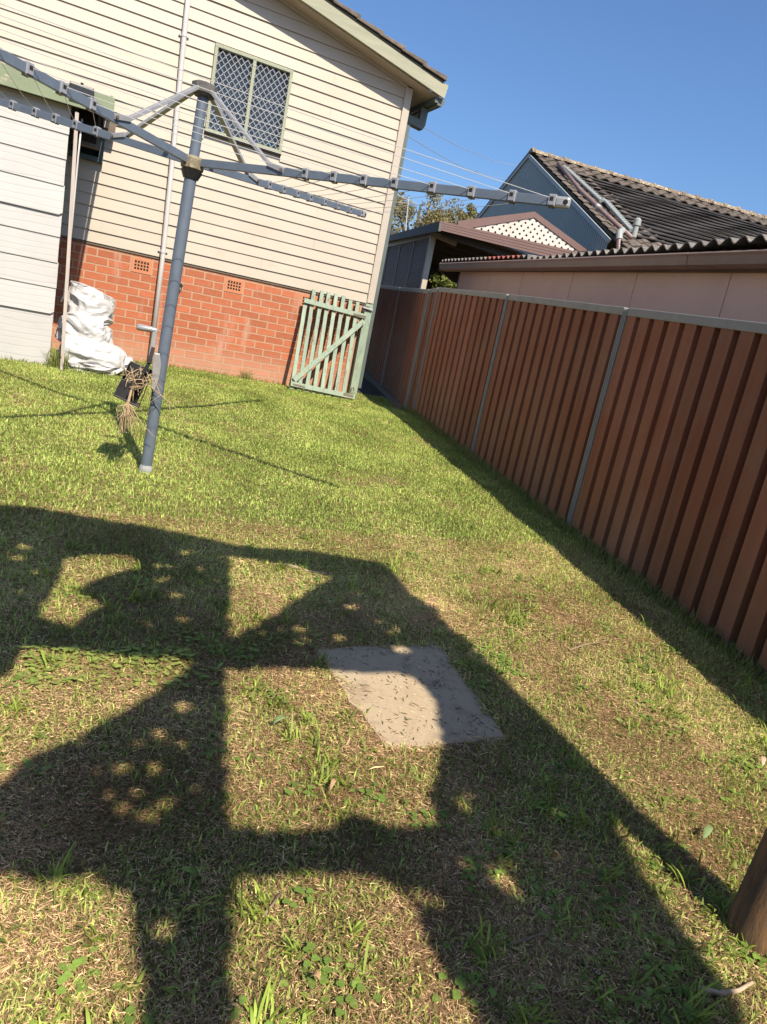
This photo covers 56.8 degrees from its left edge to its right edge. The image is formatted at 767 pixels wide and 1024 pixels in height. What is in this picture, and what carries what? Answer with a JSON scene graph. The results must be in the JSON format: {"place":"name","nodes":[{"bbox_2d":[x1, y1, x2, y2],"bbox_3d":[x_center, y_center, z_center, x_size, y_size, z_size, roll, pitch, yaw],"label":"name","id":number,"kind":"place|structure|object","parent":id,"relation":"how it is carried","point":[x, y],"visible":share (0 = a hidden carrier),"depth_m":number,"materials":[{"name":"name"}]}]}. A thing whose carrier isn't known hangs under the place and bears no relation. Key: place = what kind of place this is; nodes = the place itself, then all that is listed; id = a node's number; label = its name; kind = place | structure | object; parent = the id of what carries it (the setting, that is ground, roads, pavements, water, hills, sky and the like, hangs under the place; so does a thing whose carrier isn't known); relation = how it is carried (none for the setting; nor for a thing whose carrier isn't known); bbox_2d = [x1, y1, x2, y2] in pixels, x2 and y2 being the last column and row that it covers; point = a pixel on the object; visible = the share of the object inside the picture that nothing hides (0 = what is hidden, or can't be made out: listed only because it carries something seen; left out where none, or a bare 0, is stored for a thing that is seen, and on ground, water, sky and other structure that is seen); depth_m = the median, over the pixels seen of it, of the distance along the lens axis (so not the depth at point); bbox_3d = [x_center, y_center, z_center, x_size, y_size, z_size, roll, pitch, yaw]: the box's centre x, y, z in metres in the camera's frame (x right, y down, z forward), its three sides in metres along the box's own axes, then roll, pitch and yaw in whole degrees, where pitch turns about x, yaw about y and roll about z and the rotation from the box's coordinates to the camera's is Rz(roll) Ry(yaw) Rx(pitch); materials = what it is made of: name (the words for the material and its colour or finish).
{"place":"outdoors","nodes":[
{"label":"outdoors","id":0,"kind":"place"},
{"bbox_2d":[357,377,385,397],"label":"side path","id":1,"kind":"structure","parent":0,"point":[368,387],"depth_m":10.61,"materials":[{"name":"concrete"}]},
{"bbox_2d":[0,348,766,1023],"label":"lawn ground","id":2,"kind":"structure","parent":0,"point":[78,870],"depth_m":1.94,"materials":[{"name":"green plant"}]},
{"bbox_2d":[0,62,114,364],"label":"garden shed","id":3,"kind":"structure","parent":2,"relation":"on","point":[33,156],"depth_m":6.25,"materials":[{"name":"white paint"}]},
{"bbox_2d":[60,119,82,301],"bbox_3d":[-2.832,-2.706,6.418,0.077,1.584,0.028,15,14,14],"label":"hanging cable","id":4,"kind":"object","parent":3,"relation":"hanging from","point":[75,187],"visible":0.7,"depth_m":6.33,"materials":[{"name":"white plastic"}]},
{"bbox_2d":[69,81,93,97],"bbox_3d":[-2.556,-3.547,6.035,0.224,0.181,0.054,5,15,-25],"label":"flood light","id":5,"kind":"object","parent":3,"relation":"attached to","point":[81,89],"visible":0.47,"depth_m":6.00,"materials":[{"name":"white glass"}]},
{"bbox_2d":[60,111,78,368],"bbox_3d":[-2.814,-2.360,6.342,0.136,2.242,0.040,19,16,29],"label":"batten","id":6,"kind":"object","parent":2,"relation":"on","point":[69,240],"visible":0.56,"depth_m":6.32,"materials":[{"name":"white wood"}]},
{"bbox_2d":[57,337,127,375],"bbox_3d":[-2.852,-1.552,6.954,0.674,0.349,0.573,5,15,-25],"label":"rubbish bag","id":7,"kind":"object","parent":2,"relation":"on","point":[104,357],"visible":0.69,"depth_m":6.75,"materials":[{"name":"white plastic"}]},
{"bbox_2d":[55,311,113,344],"bbox_3d":[-2.913,-1.789,6.930,0.534,0.359,0.488,5,15,-25],"label":"rubbish bag","id":8,"kind":"object","parent":7,"relation":"on","point":[83,324],"visible":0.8,"depth_m":6.75,"materials":[{"name":"white plastic"}]},
{"bbox_2d":[67,281,114,325],"bbox_3d":[-2.875,-2.041,6.964,0.449,0.373,0.430,5,15,-25],"label":"rubbish bag","id":9,"kind":"object","parent":8,"relation":"on","point":[83,298],"visible":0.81,"depth_m":6.82,"materials":[{"name":"white plastic"}]},
{"bbox_2d":[124,356,133,371],"bbox_3d":[-2.666,-1.473,7.100,0.380,0.198,0.350,5,15,-25],"label":"rubbish bag","id":10,"kind":"object","parent":2,"relation":"on","point":[128,359],"visible":0.15,"depth_m":7.03,"materials":[{"name":"white plastic"}]},
{"bbox_2d":[0,0,447,392],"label":"weatherboard house","id":11,"kind":"structure","parent":2,"relation":"on","point":[260,264],"depth_m":8.31,"materials":[{"name":"beige paint"}]},
{"bbox_2d":[67,91,108,163],"bbox_3d":[-3.122,-4.097,7.479,0.365,0.670,0.330,5,15,-25],"label":"small window","id":12,"kind":"structure","parent":11,"relation":"in","point":[88,151],"depth_m":7.57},
{"bbox_2d":[102,119,115,132],"bbox_3d":[-2.942,-4.104,7.591,0.130,0.140,0.150,5,15,-25],"label":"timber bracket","id":13,"kind":"object","parent":11,"relation":"attached to","point":[108,126],"visible":0.51,"depth_m":7.54,"materials":[{"name":"beige wood"}]},
{"bbox_2d":[148,0,190,364],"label":"vent pipe","id":14,"kind":"object","parent":11,"relation":"attached to","point":[184,37],"visible":0.91,"depth_m":7.98,"materials":[{"name":"white plastic"}]},
{"bbox_2d":[204,43,293,155],"bbox_3d":[-1.575,-4.734,8.198,0.996,1.000,0.267,5,15,-25],"label":"window","id":15,"kind":"structure","parent":11,"relation":"in","point":[233,68],"depth_m":8.19,"materials":[{"name":"paint"}]},
{"bbox_2d":[424,127,510,164],"bbox_3d":[2.265,-7.938,15.567,0.010,2.938,13.578,14,14,11],"label":"overhead wire","id":16,"kind":"object","parent":11,"relation":"attached to","point":[461,147],"visible":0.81,"depth_m":12.88,"materials":[{"name":"grey metal"}]},
{"bbox_2d":[262,891,281,917],"bbox_3d":[-0.234,0.829,1.498,0.008,0.008,0.076,17,15,20],"label":"twig","id":17,"kind":"object","parent":2,"relation":"on","point":[272,904],"visible":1,"depth_m":1.49,"materials":[{"name":"brown wood"}]},
{"bbox_2d":[272,715,287,724],"bbox_3d":[-0.304,0.615,2.091,0.048,0.022,0.021,5,15,-25],"label":"fallen leaf","id":18,"kind":"object","parent":2,"relation":"on","point":[278,718],"visible":1,"depth_m":2.09,"materials":[{"name":"green plant"}]},
{"bbox_2d":[0,3,570,473],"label":"clothes hoist","id":19,"kind":"object","parent":2,"relation":"on","point":[194,165],"visible":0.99,"depth_m":3.68,"materials":[{"name":"grey metal"}]},
{"bbox_2d":[113,346,154,407],"bbox_3d":[-1.392,-0.768,3.961,0.190,0.351,0.148,7,14,-19],"label":"plant pot","id":20,"kind":"object","parent":19,"relation":"hanging from","point":[122,391],"visible":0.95,"depth_m":3.95,"materials":[{"name":"black plastic"}]},
{"bbox_2d":[113,366,187,438],"bbox_3d":[-1.310,-0.594,3.997,0.404,0.437,0.141,5,15,-25],"label":"dried plant","id":21,"kind":"object","parent":20,"relation":"hanging from","point":[124,417],"visible":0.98,"depth_m":3.94,"materials":[{"name":"brown plant"}]},
{"bbox_2d":[0,349,597,557],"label":"dry grass","id":22,"kind":"structure","parent":2,"relation":"on","point":[247,459],"depth_m":4.99,"materials":[{"name":"green plant"}]},
{"bbox_2d":[285,563,329,574],"bbox_3d":[-0.352,0.266,3.279,0.216,0.014,0.027,12,14,1],"label":"twig","id":23,"kind":"object","parent":2,"relation":"on","point":[306,570],"visible":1,"depth_m":3.27,"materials":[{"name":"brown wood"}]},
{"bbox_2d":[309,969,320,980],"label":"fallen leaf","id":24,"kind":"object","parent":2,"relation":"on","point":[316,972],"visible":1,"depth_m":1.34,"materials":[{"name":"plant"}]},
{"bbox_2d":[348,303,372,395],"bbox_3d":[-0.330,-2.092,9.328,0.134,1.280,0.412,13,14,4],"label":"gate post","id":25,"kind":"object","parent":2,"relation":"on","point":[360,351],"visible":0.76,"depth_m":9.44,"materials":[{"name":"paint"}]},
{"bbox_2d":[290,289,365,398],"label":"picket gate","id":26,"kind":"structure","parent":25,"relation":"attached to","point":[330,348],"depth_m":9.10,"materials":[{"name":"paint"}]},
{"bbox_2d":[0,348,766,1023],"bbox_3d":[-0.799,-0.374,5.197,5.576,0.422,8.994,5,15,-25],"label":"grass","id":27,"kind":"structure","parent":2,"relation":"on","point":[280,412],"depth_m":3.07,"materials":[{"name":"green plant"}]},
{"bbox_2d":[329,778,336,791],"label":"fallen leaf","id":28,"kind":"object","parent":27,"relation":"on","point":[333,781],"visible":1,"depth_m":1.87,"materials":[{"name":"plant"}]},
{"bbox_2d":[761,756,766,766],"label":"fallen leaf","id":29,"kind":"object","parent":27,"relation":"on","point":[763,759],"visible":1,"depth_m":2.47,"materials":[{"name":"beige plant"}]},
{"bbox_2d":[0,503,766,1023],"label":"weeds","id":30,"kind":"object","parent":2,"relation":"on","point":[688,1007],"visible":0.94,"depth_m":1.86,"materials":[{"name":"green plant"}]},
{"bbox_2d":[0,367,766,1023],"bbox_3d":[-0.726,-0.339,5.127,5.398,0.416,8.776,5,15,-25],"label":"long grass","id":31,"kind":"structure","parent":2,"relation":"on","point":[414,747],"depth_m":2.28,"materials":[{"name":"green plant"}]},
{"bbox_2d":[364,370,402,409],"bbox_3d":[-0.252,-2.293,12.064,0.045,0.371,6.000,8,14,-12],"label":"garden edging","id":32,"kind":"object","parent":2,"relation":"on","point":[382,390],"visible":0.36,"depth_m":10.56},
{"bbox_2d":[1,344,766,691],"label":"edge grass","id":33,"kind":"structure","parent":2,"relation":"on","point":[537,506],"depth_m":4.78,"materials":[{"name":"green plant"}]},
{"bbox_2d":[365,285,428,407],"bbox_3d":[-0.059,-3.005,12.054,0.088,1.928,6.352,8,14,-12],"label":"steel fence","id":34,"kind":"object","parent":2,"relation":"on","point":[396,330],"visible":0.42,"depth_m":10.46,"materials":[{"name":"brown metal"}]},
{"bbox_2d":[397,195,417,230],"bbox_3d":[0.130,-8.312,26.583,0.928,6.827,0.560,14,14,10],"label":"tv antenna","id":35,"kind":"object","parent":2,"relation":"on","point":[407,208],"visible":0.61,"depth_m":25.98,"materials":[{"name":"grey metal"}]},
{"bbox_2d":[313,642,505,750],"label":"concrete slab","id":36,"kind":"structure","parent":2,"relation":"on","point":[388,703],"depth_m":2.43,"materials":[{"name":"beige concrete"}]},
{"bbox_2d":[330,644,495,740],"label":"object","id":37,"kind":"object","parent":36,"relation":"on","point":[406,719],"visible":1,"depth_m":2.43,"materials":[{"name":"brown plant"}]},
{"bbox_2d":[390,191,465,232],"bbox_3d":[1.173,-11.381,34.631,7.075,8.765,7.034,5,15,-25],"label":"gum tree","id":38,"kind":"object","parent":2,"relation":"on","point":[431,217],"visible":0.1,"depth_m":32.45,"materials":[{"name":"green plant"}]},
{"bbox_2d":[429,272,456,288],"bbox_3d":[1.055,-3.388,13.276,0.905,2.178,0.768,5,15,-25],"label":"green shrub","id":39,"kind":"object","parent":2,"relation":"on","point":[445,282],"visible":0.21,"depth_m":13.01,"materials":[{"name":"green plant"}]},
{"bbox_2d":[440,203,479,223],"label":"gum tree","id":40,"kind":"object","parent":2,"relation":"on","point":[472,213],"visible":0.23,"depth_m":40.98,"materials":[{"name":"green plant"}]},
{"bbox_2d":[380,212,587,288],"bbox_3d":[1.669,-4.447,15.387,3.200,3.436,5.243,7,14,-16],"label":"carport","id":41,"kind":"object","parent":2,"relation":"on","point":[415,257],"visible":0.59,"depth_m":12.98,"materials":[{"name":"brown metal"}]},
{"bbox_2d":[507,930,550,946],"bbox_3d":[0.319,0.933,1.555,0.114,0.015,0.008,4,16,-28],"label":"twig","id":42,"kind":"object","parent":2,"relation":"on","point":[526,938],"visible":1,"depth_m":1.55,"materials":[{"name":"wood"}]},
{"bbox_2d":[404,287,766,675],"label":"steel fence","id":43,"kind":"object","parent":2,"relation":"on","point":[636,437],"visible":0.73,"depth_m":4.46,"materials":[{"name":"brown metal"}]},
{"bbox_2d":[569,641,601,650],"bbox_3d":[0.895,0.593,3.149,0.253,0.011,0.019,-1,18,-41],"label":"twig","id":44,"kind":"object","parent":2,"relation":"on","point":[573,648],"visible":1,"depth_m":3.13,"materials":[{"name":"brown wood"}]},
{"bbox_2d":[581,960,601,976],"bbox_3d":[0.446,0.981,1.522,0.044,0.005,0.014,20,16,32],"label":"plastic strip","id":45,"kind":"object","parent":2,"relation":"on","point":[583,964],"visible":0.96,"depth_m":1.52,"materials":[{"name":"black plastic"}]},
{"bbox_2d":[438,234,766,322],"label":"neighbour garage","id":46,"kind":"structure","parent":2,"relation":"on","point":[726,278],"depth_m":5.63,"materials":[{"name":"beige metal"}]},
{"bbox_2d":[703,825,712,839],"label":"fallen leaf","id":47,"kind":"object","parent":2,"relation":"on","point":[708,829],"visible":1,"depth_m":2.02,"materials":[{"name":"green plant"}]},
{"bbox_2d":[700,981,753,995],"bbox_3d":[0.754,1.038,1.545,0.146,0.013,0.026,7,14,-18],"label":"twig","id":48,"kind":"object","parent":2,"relation":"on","point":[740,989],"visible":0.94,"depth_m":1.53,"materials":[{"name":"white wood"}]},
{"bbox_2d":[725,828,766,959],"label":"timber post","id":49,"kind":"object","parent":2,"relation":"on","point":[746,917],"visible":0.74,"depth_m":1.67,"materials":[{"name":"brown wood"}]},
{"bbox_2d":[408,136,506,178],"bbox_3d":[2.136,-7.818,15.984,0.010,2.888,14.250,14,14,10],"label":"overhead wire","id":50,"kind":"object","parent":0,"point":[450,160],"visible":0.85,"depth_m":12.73,"materials":[{"name":"black metal"}]},
{"bbox_2d":[338,0,766,231],"label":"sky","id":51,"kind":"structure","parent":0,"point":[672,94],"materials":[{"name":"blue"}]},
{"bbox_2d":[475,147,766,255],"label":"neighbour house","id":52,"kind":"structure","parent":0,"point":[584,222],"depth_m":15.88,"materials":[{"name":"tile"}]},
{"bbox_2d":[556,161,632,248],"bbox_3d":[4.071,-6.011,14.051,0.334,2.514,4.293,9,14,-12],"label":"pool pipe","id":53,"kind":"object","parent":52,"relation":"attached to","point":[621,231],"visible":0.88,"depth_m":13.33,"materials":[{"name":"white plastic"}]},
{"bbox_2d":[631,217,641,237],"bbox_3d":[4.505,-5.075,12.652,0.136,0.330,0.136,5,15,-25],"label":"roof vent","id":54,"kind":"object","parent":52,"relation":"on","point":[637,223],"visible":0.94,"depth_m":12.61,"materials":[{"name":"white plastic"}]},
{"bbox_2d":[563,165,766,244],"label":"solar heating mat","id":55,"kind":"object","parent":52,"relation":"on","point":[674,210],"visible":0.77,"depth_m":15.02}
]}

